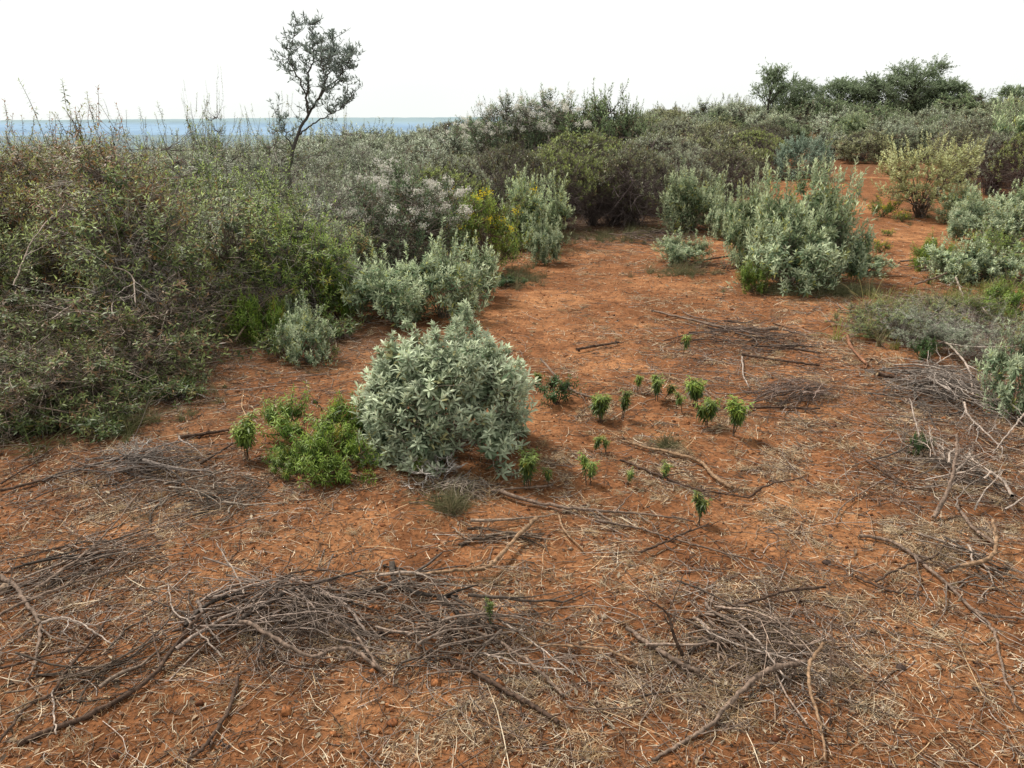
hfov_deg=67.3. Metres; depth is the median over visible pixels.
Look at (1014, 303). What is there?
green leafy bush
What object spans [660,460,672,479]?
sapling
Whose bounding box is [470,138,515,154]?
brownish shrub
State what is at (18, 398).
thicket bush
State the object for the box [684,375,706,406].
sapling
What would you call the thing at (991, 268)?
silver shrub
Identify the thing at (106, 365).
thicket bush
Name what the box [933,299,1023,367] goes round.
pale shrub
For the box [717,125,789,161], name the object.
brown stemmed shrub
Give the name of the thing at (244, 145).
pale shrub
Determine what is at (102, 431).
green herb
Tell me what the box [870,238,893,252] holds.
yellow flowering herb
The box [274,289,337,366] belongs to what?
silver shrub
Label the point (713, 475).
fallen branch
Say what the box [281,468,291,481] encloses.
sapling
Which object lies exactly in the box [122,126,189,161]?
grey green shrub
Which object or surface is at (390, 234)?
pale shrub
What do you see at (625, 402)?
sapling
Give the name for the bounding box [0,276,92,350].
thicket bush
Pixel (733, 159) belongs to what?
brown stemmed shrub
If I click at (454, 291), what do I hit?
silver shrub
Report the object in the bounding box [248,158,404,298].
olive shrub
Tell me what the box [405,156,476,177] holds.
brown stemmed shrub
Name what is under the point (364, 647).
fallen branch
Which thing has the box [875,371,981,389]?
fallen branch
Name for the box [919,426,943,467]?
fallen branch
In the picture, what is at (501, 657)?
fallen branch
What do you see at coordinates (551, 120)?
white flowering shrub
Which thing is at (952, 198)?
silver shrub
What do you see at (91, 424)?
green herb
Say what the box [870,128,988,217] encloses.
pale yellow shrub
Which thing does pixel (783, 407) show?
fallen branch
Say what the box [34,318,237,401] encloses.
thicket bush
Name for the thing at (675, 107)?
brownish shrub
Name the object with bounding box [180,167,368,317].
leafy shrub
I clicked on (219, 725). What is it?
fallen branch
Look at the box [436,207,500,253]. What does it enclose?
brown stemmed shrub
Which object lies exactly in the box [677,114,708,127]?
grey green shrub
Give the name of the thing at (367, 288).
silver shrub
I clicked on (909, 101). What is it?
grey green shrub
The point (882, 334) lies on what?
yellow green grass
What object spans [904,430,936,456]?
dark green bush
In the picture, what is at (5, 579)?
fallen branch
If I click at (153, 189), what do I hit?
withered shrub
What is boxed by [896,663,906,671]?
soil clod
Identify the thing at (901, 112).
grey green shrub
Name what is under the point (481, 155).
brown stemmed shrub
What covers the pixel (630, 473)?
sapling
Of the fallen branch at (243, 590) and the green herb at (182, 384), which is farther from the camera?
the green herb at (182, 384)
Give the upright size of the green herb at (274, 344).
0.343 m
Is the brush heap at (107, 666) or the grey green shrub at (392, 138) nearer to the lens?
the brush heap at (107, 666)
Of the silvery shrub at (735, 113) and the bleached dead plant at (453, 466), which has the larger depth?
the silvery shrub at (735, 113)
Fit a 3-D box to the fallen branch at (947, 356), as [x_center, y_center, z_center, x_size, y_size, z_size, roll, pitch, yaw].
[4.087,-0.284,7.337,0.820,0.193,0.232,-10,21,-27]
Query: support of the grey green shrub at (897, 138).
on the ground at (554, 319)
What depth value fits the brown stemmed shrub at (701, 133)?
31.80 m
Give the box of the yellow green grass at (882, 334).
[819,266,1023,349]
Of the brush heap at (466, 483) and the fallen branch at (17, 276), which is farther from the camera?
the fallen branch at (17, 276)
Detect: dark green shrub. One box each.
[453,114,502,131]
[547,78,640,154]
[596,93,661,154]
[693,109,744,125]
[736,120,752,128]
[769,92,836,125]
[771,118,814,143]
[808,95,865,117]
[816,124,854,136]
[825,112,874,138]
[838,99,913,127]
[891,103,920,115]
[920,112,953,124]
[930,86,1005,116]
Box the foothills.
[0,135,400,151]
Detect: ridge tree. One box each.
[746,56,795,117]
[759,71,823,120]
[813,75,870,111]
[841,64,904,110]
[879,53,955,112]
[919,74,975,114]
[989,84,1023,105]
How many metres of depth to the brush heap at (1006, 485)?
5.01 m
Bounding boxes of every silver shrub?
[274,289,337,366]
[276,293,318,331]
[321,246,387,315]
[337,239,441,329]
[347,298,540,479]
[388,217,495,322]
[442,229,505,304]
[493,162,576,251]
[523,204,563,264]
[649,227,716,265]
[655,151,728,233]
[704,182,741,240]
[720,165,793,267]
[726,195,846,297]
[741,126,877,282]
[771,131,834,180]
[793,194,876,285]
[839,109,871,134]
[845,249,898,279]
[917,226,999,285]
[932,233,1011,286]
[935,179,998,225]
[944,189,1020,242]
[971,188,1023,249]
[973,311,1023,422]
[978,85,1023,177]
[984,242,1023,283]
[987,177,1023,229]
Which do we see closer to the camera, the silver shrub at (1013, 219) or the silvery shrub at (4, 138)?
the silver shrub at (1013, 219)
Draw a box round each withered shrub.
[0,85,267,318]
[0,99,160,254]
[0,111,182,314]
[0,118,82,276]
[14,134,109,180]
[41,137,209,286]
[129,145,208,244]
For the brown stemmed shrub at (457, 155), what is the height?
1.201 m
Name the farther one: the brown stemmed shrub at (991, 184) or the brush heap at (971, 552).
the brown stemmed shrub at (991, 184)
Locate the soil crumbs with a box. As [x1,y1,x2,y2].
[0,253,1023,767]
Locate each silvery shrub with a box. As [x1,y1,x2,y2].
[0,130,52,157]
[3,137,74,149]
[49,135,95,156]
[254,120,365,156]
[286,127,322,148]
[302,126,412,178]
[357,127,395,144]
[358,139,425,174]
[384,125,443,153]
[390,121,480,166]
[391,126,468,166]
[401,123,435,134]
[402,135,435,153]
[412,152,455,168]
[413,124,445,139]
[679,112,721,125]
[680,92,750,123]
[746,105,781,126]
[798,116,818,130]
[807,124,853,157]
[809,105,873,132]
[865,113,911,142]
[898,119,934,143]
[906,102,952,125]
[936,113,970,126]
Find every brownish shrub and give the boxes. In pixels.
[462,151,567,229]
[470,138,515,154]
[482,135,546,158]
[513,155,591,214]
[645,104,687,118]
[645,108,706,138]
[645,110,678,122]
[653,103,690,114]
[665,115,764,192]
[695,112,740,138]
[738,107,759,124]
[831,124,892,163]
[936,114,986,147]
[967,102,1021,118]
[999,95,1023,107]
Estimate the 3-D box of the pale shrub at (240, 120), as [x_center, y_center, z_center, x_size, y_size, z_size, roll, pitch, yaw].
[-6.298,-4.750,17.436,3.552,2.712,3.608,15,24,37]
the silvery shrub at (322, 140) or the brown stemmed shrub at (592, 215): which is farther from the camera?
the silvery shrub at (322, 140)
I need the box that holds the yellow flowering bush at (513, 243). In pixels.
[444,168,539,268]
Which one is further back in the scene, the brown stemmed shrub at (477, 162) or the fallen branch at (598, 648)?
the brown stemmed shrub at (477, 162)
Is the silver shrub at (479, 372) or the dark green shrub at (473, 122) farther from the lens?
the dark green shrub at (473, 122)
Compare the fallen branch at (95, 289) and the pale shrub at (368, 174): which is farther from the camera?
the pale shrub at (368, 174)
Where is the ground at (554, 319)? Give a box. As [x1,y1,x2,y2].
[0,117,1023,767]
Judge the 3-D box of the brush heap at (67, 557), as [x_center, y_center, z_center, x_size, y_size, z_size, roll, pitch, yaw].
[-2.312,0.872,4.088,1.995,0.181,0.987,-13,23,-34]
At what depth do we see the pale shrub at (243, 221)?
10.87 m
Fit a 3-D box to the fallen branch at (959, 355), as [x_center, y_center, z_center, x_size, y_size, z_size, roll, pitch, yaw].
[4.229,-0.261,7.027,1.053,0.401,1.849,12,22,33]
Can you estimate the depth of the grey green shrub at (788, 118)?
39.34 m
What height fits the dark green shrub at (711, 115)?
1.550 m
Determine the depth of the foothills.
1981.35 m
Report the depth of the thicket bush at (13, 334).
7.02 m
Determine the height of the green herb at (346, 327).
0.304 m
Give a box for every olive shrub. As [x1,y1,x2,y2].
[0,106,40,249]
[0,173,59,315]
[0,197,63,308]
[7,78,303,348]
[160,170,334,303]
[182,67,239,172]
[225,114,356,199]
[230,92,301,170]
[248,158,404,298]
[802,287,930,342]
[909,281,1021,336]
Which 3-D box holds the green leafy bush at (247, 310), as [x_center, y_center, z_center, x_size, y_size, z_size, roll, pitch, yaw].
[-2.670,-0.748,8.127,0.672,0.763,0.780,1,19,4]
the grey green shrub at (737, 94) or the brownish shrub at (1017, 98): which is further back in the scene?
the grey green shrub at (737, 94)
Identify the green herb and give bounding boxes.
[0,399,68,438]
[0,408,52,443]
[64,401,143,443]
[74,414,133,442]
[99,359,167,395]
[123,381,155,404]
[142,383,175,404]
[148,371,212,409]
[157,375,201,398]
[158,374,194,387]
[170,313,217,334]
[170,319,225,338]
[194,308,226,325]
[251,326,285,352]
[255,329,299,361]
[312,318,350,344]
[312,343,342,361]
[320,311,363,342]
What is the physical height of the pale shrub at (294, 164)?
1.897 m
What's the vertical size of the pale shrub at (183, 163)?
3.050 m
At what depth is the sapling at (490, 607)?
3.44 m
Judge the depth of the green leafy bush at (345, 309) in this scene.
9.10 m
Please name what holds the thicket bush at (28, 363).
on the ground at (554, 319)
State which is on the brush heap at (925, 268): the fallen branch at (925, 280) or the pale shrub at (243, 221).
the fallen branch at (925, 280)
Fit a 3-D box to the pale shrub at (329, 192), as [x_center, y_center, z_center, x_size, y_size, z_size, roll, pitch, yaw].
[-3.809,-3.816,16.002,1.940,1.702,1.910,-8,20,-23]
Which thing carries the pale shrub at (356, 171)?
on the ground at (554, 319)
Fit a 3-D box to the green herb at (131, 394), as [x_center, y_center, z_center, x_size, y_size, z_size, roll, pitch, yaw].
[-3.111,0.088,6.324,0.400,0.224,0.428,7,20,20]
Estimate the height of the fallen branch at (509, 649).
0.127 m
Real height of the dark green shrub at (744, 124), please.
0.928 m
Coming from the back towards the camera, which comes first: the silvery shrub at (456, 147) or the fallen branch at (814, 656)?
the silvery shrub at (456, 147)
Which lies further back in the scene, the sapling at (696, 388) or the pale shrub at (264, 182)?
the pale shrub at (264, 182)
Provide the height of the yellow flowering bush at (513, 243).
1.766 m
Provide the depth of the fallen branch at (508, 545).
3.92 m
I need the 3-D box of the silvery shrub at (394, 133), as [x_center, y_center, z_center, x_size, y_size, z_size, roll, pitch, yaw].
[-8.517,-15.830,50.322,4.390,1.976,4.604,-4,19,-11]
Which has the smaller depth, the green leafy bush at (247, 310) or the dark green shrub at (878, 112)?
the green leafy bush at (247, 310)
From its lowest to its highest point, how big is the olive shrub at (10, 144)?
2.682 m
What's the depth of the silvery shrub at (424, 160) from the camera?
25.37 m
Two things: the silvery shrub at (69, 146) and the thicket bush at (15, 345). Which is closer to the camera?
the thicket bush at (15, 345)
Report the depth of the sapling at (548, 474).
4.92 m
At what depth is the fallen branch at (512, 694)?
3.12 m
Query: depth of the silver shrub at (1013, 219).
14.36 m
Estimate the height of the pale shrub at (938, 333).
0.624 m
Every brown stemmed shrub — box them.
[387,157,503,246]
[396,140,504,210]
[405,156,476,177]
[419,117,471,143]
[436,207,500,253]
[450,152,470,163]
[456,154,512,172]
[468,121,527,146]
[469,134,559,231]
[469,146,514,163]
[473,191,505,230]
[510,127,659,201]
[513,144,610,228]
[557,177,584,214]
[558,148,631,228]
[571,137,698,228]
[576,177,655,224]
[606,129,719,197]
[607,164,667,212]
[619,131,701,156]
[635,142,730,218]
[637,118,660,124]
[648,117,698,139]
[676,167,736,199]
[681,141,772,204]
[689,121,739,142]
[708,129,764,151]
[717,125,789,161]
[722,124,776,142]
[723,152,772,194]
[736,119,795,141]
[748,146,786,177]
[761,137,799,162]
[826,131,840,147]
[848,128,879,148]
[897,139,936,159]
[917,122,1005,182]
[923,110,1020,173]
[947,128,1023,195]
[986,129,1023,198]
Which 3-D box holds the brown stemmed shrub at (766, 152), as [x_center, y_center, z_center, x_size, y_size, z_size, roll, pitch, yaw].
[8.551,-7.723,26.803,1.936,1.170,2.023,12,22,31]
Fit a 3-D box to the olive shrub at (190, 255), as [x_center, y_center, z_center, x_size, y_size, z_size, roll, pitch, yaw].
[-3.924,-1.902,8.577,3.308,2.812,3.169,-12,22,-33]
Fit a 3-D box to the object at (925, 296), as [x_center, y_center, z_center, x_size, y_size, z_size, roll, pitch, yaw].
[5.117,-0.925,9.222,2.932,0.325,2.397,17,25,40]
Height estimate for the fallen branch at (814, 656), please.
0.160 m
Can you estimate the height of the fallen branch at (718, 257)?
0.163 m
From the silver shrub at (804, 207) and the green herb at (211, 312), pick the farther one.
the silver shrub at (804, 207)
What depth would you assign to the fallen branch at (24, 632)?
3.46 m
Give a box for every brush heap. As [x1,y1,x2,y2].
[0,472,246,605]
[0,614,202,730]
[27,397,243,521]
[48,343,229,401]
[85,470,307,536]
[126,548,466,698]
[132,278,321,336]
[305,559,528,625]
[318,583,599,707]
[409,474,501,507]
[419,510,600,587]
[604,226,714,247]
[612,580,925,756]
[663,311,842,351]
[668,256,745,276]
[715,373,865,422]
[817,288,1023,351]
[831,350,1023,445]
[871,418,1023,510]
[884,524,1023,606]
[892,249,1022,282]
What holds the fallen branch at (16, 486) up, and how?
on the ground at (554, 319)
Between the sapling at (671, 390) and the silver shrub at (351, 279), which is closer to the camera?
the sapling at (671, 390)
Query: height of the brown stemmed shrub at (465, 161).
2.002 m
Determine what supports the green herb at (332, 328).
on the ground at (554, 319)
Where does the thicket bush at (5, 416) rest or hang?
on the ground at (554, 319)
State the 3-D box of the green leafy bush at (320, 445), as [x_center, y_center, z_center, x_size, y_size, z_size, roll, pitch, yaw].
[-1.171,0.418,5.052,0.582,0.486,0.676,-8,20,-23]
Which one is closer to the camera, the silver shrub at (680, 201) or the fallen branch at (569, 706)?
the fallen branch at (569, 706)
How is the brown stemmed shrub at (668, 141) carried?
on the ground at (554, 319)
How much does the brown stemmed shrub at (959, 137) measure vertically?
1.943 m
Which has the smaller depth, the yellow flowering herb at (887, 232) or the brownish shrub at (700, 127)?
the yellow flowering herb at (887, 232)
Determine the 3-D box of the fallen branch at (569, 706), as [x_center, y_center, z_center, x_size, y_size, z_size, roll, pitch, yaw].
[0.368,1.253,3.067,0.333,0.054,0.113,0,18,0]
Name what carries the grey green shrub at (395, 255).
on the ground at (554, 319)
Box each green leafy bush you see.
[223,279,287,349]
[255,381,365,463]
[260,439,331,482]
[279,230,355,317]
[290,415,383,489]
[734,253,771,293]
[908,227,964,271]
[959,289,1011,321]
[983,271,1023,321]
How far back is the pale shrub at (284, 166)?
22.42 m
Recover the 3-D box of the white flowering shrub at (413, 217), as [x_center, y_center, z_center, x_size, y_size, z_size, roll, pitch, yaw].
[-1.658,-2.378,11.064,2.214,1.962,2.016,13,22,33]
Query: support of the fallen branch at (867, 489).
on the ground at (554, 319)
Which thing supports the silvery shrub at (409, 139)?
on the ground at (554, 319)
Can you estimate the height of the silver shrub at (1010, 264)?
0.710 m
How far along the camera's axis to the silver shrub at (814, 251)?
10.42 m
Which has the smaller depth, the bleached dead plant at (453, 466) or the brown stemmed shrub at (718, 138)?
the bleached dead plant at (453, 466)
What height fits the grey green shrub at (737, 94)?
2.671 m
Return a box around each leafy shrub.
[101,138,196,182]
[136,129,321,241]
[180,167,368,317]
[951,219,1023,278]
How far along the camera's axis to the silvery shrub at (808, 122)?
45.16 m
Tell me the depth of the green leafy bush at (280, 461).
5.04 m
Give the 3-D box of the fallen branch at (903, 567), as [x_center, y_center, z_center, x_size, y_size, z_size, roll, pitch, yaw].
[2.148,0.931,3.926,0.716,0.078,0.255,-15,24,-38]
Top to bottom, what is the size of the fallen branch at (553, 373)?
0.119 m
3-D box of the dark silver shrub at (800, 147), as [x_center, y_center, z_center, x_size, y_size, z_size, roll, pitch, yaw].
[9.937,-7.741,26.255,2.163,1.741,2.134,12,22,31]
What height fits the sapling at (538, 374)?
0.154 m
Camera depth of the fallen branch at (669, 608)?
3.35 m
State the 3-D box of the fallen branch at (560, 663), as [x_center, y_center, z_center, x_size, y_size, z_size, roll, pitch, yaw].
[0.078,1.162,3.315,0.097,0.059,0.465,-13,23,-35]
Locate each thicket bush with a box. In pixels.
[0,266,59,339]
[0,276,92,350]
[0,284,86,353]
[0,300,178,364]
[0,311,58,363]
[0,330,61,386]
[0,330,144,451]
[0,330,177,430]
[0,333,39,364]
[0,333,104,415]
[0,345,103,436]
[0,351,52,396]
[1,356,140,433]
[3,259,266,379]
[3,340,130,389]
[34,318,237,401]
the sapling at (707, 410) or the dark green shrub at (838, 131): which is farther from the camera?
the dark green shrub at (838, 131)
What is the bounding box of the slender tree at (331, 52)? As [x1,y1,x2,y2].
[266,10,364,215]
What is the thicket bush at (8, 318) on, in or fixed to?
on the ground at (554, 319)
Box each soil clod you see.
[386,718,397,725]
[822,560,830,564]
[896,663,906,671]
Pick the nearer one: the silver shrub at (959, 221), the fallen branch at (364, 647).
the fallen branch at (364, 647)
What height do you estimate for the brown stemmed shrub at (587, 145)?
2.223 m
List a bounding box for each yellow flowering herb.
[867,193,903,216]
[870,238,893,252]
[881,229,895,235]
[891,208,913,221]
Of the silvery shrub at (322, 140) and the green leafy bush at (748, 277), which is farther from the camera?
the silvery shrub at (322, 140)
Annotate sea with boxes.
[0,117,631,135]
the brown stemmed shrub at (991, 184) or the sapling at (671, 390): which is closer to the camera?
the sapling at (671, 390)
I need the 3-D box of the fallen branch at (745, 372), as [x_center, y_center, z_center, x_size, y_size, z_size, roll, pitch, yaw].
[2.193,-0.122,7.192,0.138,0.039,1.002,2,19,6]
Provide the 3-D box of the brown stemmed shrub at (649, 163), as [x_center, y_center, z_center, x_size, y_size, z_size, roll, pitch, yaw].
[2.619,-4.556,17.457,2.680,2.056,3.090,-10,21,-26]
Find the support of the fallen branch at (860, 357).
on the ground at (554, 319)
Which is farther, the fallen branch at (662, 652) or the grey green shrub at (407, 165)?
the grey green shrub at (407, 165)
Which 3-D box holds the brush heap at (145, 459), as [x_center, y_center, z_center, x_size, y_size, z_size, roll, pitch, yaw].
[-2.426,0.431,5.026,1.222,0.387,1.253,4,19,12]
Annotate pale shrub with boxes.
[0,127,51,164]
[34,99,208,178]
[104,128,154,167]
[114,92,261,205]
[143,129,245,196]
[172,112,277,203]
[174,185,289,284]
[177,96,342,200]
[178,159,281,223]
[183,152,312,280]
[228,130,261,156]
[229,152,314,220]
[250,135,449,274]
[256,143,336,200]
[271,143,315,199]
[278,134,404,238]
[283,159,357,220]
[286,91,389,186]
[300,188,395,240]
[326,153,392,193]
[328,151,400,205]
[384,130,416,156]
[876,294,985,354]
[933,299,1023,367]
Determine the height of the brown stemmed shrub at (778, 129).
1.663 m
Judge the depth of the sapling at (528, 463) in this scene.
4.84 m
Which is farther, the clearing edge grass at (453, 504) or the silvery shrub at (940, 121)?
the silvery shrub at (940, 121)
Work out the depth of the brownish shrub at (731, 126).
37.14 m
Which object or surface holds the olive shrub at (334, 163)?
on the ground at (554, 319)
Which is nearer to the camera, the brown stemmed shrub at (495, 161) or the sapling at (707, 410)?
the sapling at (707, 410)
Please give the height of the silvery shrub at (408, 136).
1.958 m
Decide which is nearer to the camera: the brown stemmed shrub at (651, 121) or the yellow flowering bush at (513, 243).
the yellow flowering bush at (513, 243)
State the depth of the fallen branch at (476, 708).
2.94 m
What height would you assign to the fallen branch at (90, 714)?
0.316 m
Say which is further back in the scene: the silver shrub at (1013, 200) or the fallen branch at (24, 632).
the silver shrub at (1013, 200)
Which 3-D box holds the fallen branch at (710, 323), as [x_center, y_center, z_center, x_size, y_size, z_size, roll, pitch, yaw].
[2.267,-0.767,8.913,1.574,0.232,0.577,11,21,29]
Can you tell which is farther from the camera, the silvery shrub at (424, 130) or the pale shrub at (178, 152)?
the silvery shrub at (424, 130)
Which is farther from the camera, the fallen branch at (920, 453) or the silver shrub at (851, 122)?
the silver shrub at (851, 122)
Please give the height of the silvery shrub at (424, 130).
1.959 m
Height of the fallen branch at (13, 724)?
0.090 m
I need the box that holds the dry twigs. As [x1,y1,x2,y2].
[0,216,1023,767]
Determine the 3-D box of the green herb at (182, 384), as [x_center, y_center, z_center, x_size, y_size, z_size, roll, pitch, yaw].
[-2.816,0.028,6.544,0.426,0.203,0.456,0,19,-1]
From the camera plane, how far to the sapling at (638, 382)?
6.63 m
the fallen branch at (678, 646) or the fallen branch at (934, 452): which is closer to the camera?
the fallen branch at (678, 646)
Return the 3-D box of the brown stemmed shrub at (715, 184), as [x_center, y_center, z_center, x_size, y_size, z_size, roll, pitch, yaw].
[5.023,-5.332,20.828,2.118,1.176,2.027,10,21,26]
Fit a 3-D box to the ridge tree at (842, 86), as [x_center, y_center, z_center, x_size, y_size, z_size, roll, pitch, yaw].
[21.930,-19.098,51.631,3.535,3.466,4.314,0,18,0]
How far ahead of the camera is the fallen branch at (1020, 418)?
5.62 m
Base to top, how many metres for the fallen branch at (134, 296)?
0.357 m
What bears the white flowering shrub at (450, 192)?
on the ground at (554, 319)
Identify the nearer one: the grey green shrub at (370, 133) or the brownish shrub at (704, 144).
the brownish shrub at (704, 144)
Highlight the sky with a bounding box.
[0,0,1023,119]
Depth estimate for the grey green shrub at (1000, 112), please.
36.11 m
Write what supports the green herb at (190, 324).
on the ground at (554, 319)
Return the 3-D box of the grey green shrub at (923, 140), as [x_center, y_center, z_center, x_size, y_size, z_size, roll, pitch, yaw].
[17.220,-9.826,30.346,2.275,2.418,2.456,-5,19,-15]
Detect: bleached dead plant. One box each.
[104,434,158,469]
[399,449,470,488]
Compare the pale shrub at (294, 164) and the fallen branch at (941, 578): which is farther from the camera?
the pale shrub at (294, 164)
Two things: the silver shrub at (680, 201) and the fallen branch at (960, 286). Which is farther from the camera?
the silver shrub at (680, 201)
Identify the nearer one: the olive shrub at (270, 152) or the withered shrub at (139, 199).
the withered shrub at (139, 199)
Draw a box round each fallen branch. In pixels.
[0,452,48,484]
[0,454,96,491]
[0,552,190,615]
[0,574,93,706]
[0,616,108,741]
[0,621,40,650]
[0,639,101,669]
[13,195,84,285]
[16,531,383,746]
[30,274,151,326]
[35,486,166,589]
[41,610,123,643]
[51,688,56,734]
[95,263,159,306]
[153,256,245,289]
[167,583,223,658]
[178,429,228,438]
[182,673,239,762]
[200,432,237,464]
[216,542,244,594]
[234,276,293,340]
[237,611,408,672]
[332,619,379,668]
[362,516,538,612]
[404,626,585,695]
[430,473,565,506]
[450,661,559,724]
[475,706,516,736]
[478,652,570,684]
[497,488,712,531]
[501,621,573,674]
[519,642,643,670]
[540,358,618,405]
[556,512,583,550]
[563,687,644,709]
[576,339,625,350]
[595,519,785,578]
[620,440,754,489]
[620,459,769,504]
[625,626,713,684]
[632,591,683,656]
[639,519,723,553]
[651,310,779,333]
[651,657,806,760]
[668,565,685,609]
[685,551,826,622]
[700,619,827,686]
[708,254,733,259]
[723,403,819,411]
[740,623,786,687]
[741,356,759,387]
[742,353,819,365]
[749,476,804,497]
[751,331,821,357]
[803,642,851,767]
[829,612,853,724]
[833,474,898,522]
[846,333,867,367]
[855,575,922,595]
[858,534,1023,709]
[865,460,903,484]
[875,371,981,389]
[875,534,965,582]
[906,398,925,457]
[914,242,998,284]
[916,331,1020,395]
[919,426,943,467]
[927,344,979,368]
[929,725,979,733]
[931,434,997,518]
[948,277,974,297]
[954,401,1023,462]
[956,505,1003,543]
[959,517,1003,568]
[968,606,1023,620]
[989,407,1023,453]
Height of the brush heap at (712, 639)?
0.232 m
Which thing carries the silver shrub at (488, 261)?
on the ground at (554, 319)
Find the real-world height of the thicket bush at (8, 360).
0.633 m
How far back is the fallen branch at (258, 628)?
3.31 m
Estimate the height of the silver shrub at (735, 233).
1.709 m
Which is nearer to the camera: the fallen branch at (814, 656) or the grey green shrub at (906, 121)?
the fallen branch at (814, 656)
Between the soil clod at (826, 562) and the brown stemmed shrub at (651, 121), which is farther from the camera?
the brown stemmed shrub at (651, 121)
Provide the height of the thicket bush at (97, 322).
1.081 m
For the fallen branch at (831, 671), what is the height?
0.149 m
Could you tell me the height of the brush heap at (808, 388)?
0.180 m
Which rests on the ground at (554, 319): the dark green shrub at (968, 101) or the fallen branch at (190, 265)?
the dark green shrub at (968, 101)
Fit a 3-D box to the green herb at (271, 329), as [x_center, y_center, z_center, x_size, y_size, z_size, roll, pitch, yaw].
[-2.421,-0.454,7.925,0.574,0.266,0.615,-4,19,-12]
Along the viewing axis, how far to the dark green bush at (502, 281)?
11.07 m
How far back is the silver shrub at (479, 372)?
5.05 m
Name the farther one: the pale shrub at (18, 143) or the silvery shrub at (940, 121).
the silvery shrub at (940, 121)
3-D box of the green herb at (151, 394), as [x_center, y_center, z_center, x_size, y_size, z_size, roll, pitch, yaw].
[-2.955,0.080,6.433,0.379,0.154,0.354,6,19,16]
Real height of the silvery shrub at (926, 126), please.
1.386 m
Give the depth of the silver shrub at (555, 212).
14.39 m
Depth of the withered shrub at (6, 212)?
9.71 m
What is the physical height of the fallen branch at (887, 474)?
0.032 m
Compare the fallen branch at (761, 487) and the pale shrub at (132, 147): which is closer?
the fallen branch at (761, 487)
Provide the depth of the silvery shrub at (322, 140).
30.31 m
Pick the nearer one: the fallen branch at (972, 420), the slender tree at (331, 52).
the fallen branch at (972, 420)
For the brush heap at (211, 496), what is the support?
on the ground at (554, 319)
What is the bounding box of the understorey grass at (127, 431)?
[0,296,314,465]
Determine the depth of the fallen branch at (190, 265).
8.16 m
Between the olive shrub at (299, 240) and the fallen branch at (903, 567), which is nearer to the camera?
the fallen branch at (903, 567)
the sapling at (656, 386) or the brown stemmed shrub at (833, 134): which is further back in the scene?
the brown stemmed shrub at (833, 134)
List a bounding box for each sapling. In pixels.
[229,409,259,459]
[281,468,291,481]
[413,454,421,479]
[483,598,494,633]
[517,446,541,489]
[532,372,543,383]
[540,466,553,483]
[576,450,599,484]
[589,390,612,420]
[593,435,605,451]
[601,438,610,453]
[617,389,634,418]
[626,467,633,484]
[634,374,643,391]
[649,373,664,401]
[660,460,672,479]
[664,382,677,398]
[673,390,686,411]
[680,334,690,354]
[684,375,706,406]
[691,490,712,525]
[693,396,723,426]
[725,395,755,435]
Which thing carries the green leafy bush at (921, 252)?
on the ground at (554, 319)
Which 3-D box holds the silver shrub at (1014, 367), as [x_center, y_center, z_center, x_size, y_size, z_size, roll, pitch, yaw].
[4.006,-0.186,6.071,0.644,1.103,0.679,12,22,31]
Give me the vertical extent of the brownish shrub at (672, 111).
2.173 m
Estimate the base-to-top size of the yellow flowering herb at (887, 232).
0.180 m
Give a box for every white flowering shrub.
[315,147,473,274]
[403,170,484,264]
[438,111,504,152]
[462,88,553,155]
[499,81,600,151]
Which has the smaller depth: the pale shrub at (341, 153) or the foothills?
the pale shrub at (341, 153)
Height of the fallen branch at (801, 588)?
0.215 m
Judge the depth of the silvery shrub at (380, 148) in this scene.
28.38 m
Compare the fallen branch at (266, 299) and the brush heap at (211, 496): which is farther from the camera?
the fallen branch at (266, 299)
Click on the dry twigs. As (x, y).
(550, 614)
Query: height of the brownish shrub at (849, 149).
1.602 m
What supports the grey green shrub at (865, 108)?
on the ground at (554, 319)
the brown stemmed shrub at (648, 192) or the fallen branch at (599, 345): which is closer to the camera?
the fallen branch at (599, 345)
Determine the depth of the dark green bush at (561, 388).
6.39 m
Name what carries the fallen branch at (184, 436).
on the ground at (554, 319)
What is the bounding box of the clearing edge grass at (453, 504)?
[400,185,996,526]
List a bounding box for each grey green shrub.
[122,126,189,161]
[123,140,173,170]
[153,135,234,160]
[326,116,396,143]
[328,140,442,229]
[329,128,421,180]
[355,220,434,273]
[363,127,407,146]
[366,154,430,183]
[377,124,418,151]
[632,106,672,120]
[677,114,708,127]
[711,93,766,111]
[721,92,763,122]
[750,97,825,138]
[847,102,898,127]
[857,113,941,158]
[875,107,936,128]
[881,90,922,117]
[890,109,912,119]
[907,103,968,159]
[954,95,1017,122]
[967,103,1020,128]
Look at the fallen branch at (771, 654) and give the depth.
3.26 m
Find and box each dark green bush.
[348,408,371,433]
[494,272,527,286]
[531,373,587,407]
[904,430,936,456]
[909,337,941,363]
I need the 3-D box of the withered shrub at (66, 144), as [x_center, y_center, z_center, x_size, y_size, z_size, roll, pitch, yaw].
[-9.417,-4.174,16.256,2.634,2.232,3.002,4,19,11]
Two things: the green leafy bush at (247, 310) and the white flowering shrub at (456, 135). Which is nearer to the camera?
the green leafy bush at (247, 310)
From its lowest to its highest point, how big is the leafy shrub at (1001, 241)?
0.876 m
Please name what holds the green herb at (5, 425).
on the ground at (554, 319)
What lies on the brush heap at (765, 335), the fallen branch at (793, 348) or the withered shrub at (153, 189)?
the fallen branch at (793, 348)
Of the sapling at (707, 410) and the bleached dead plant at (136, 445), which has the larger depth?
the sapling at (707, 410)

